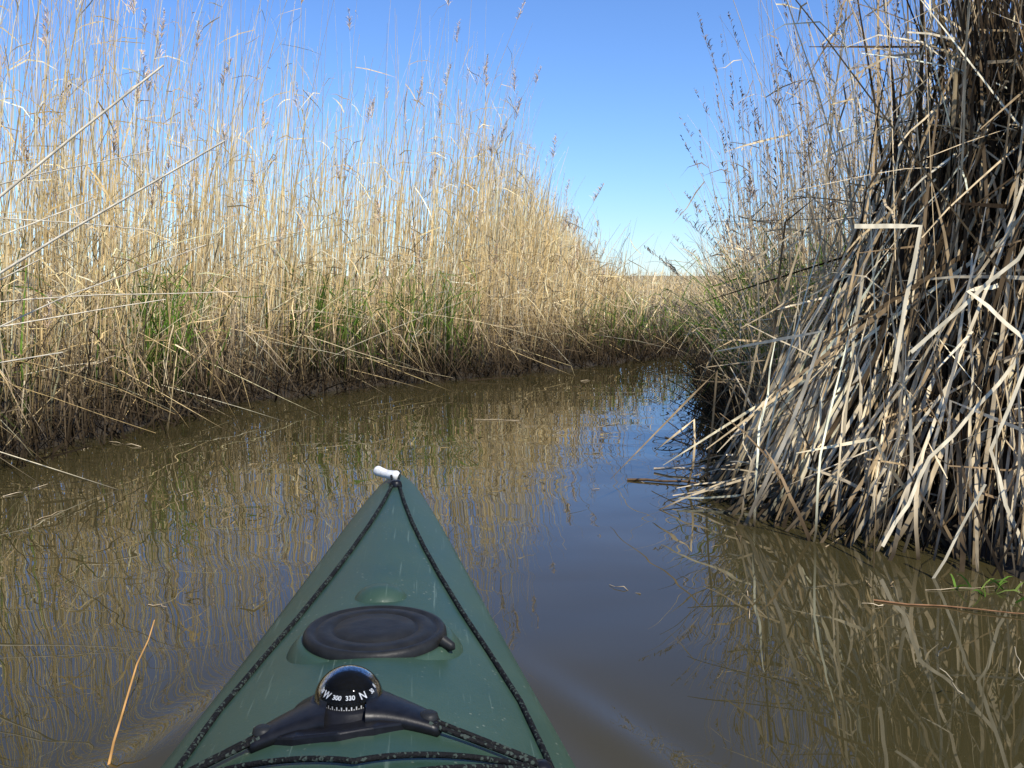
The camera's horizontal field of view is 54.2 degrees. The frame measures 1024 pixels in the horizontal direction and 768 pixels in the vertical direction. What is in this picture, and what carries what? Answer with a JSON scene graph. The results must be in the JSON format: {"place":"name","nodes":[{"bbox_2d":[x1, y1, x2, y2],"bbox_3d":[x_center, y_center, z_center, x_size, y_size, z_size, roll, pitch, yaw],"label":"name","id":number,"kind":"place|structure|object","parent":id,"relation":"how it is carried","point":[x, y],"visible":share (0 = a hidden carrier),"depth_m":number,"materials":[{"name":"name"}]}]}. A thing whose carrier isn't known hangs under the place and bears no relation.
{"place":"outdoors","nodes":[
{"label":"outdoors","id":0,"kind":"place"},
{"bbox_2d":[0,0,1021,275],"label":"sky","id":1,"kind":"structure","parent":0,"point":[616,78],"materials":[{"name":"blue"}]},
{"bbox_2d":[0,354,1023,767],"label":"water","id":2,"kind":"structure","parent":0,"point":[762,644],"depth_m":2.77,"materials":[{"name":"brown liquid"}]},
{"bbox_2d":[161,466,575,767],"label":"kayak","id":3,"kind":"object","parent":2,"relation":"on","point":[387,595],"visible":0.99,"depth_m":1.42,"materials":[{"name":"green plastic"}]},
{"bbox_2d":[189,665,538,767],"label":"deck compass","id":4,"kind":"object","parent":3,"relation":"on","point":[349,702],"visible":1,"depth_m":1.17,"materials":[{"name":"black plastic"}]},
{"bbox_2d":[3,367,1023,764],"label":"floating stems","id":5,"kind":"object","parent":2,"relation":"on","point":[611,585],"visible":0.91,"depth_m":2.59,"materials":[{"name":"beige plant"}]},
{"bbox_2d":[0,276,1023,579],"bbox_3d":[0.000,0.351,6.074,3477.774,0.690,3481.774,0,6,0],"label":"ground","id":6,"kind":"structure","parent":0,"point":[952,528],"depth_m":7.12,"materials":[{"name":"brown soil"}]},
{"bbox_2d":[0,0,725,489],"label":"reed bed","id":7,"kind":"object","parent":6,"relation":"on","point":[524,264],"visible":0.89,"depth_m":7.73,"materials":[{"name":"beige plant"}]},
{"bbox_2d":[0,212,1023,602],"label":"green shoots","id":8,"kind":"object","parent":6,"relation":"on","point":[356,336],"visible":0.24,"depth_m":6.77,"materials":[{"name":"green plant"}]},
{"bbox_2d":[536,260,832,352],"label":"marsh grass","id":9,"kind":"structure","parent":6,"relation":"on","point":[670,283],"depth_m":19.18,"materials":[{"name":"beige plant"}]},
{"bbox_2d":[610,0,1021,474],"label":"tall grass","id":10,"kind":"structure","parent":6,"relation":"on","point":[700,369],"depth_m":5.31,"materials":[{"name":"beige plant"}]},
{"bbox_2d":[616,0,1023,583],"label":"cattail clump","id":11,"kind":"object","parent":6,"relation":"on","point":[928,385],"visible":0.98,"depth_m":3.46,"materials":[{"name":"beige plant"}]}
]}

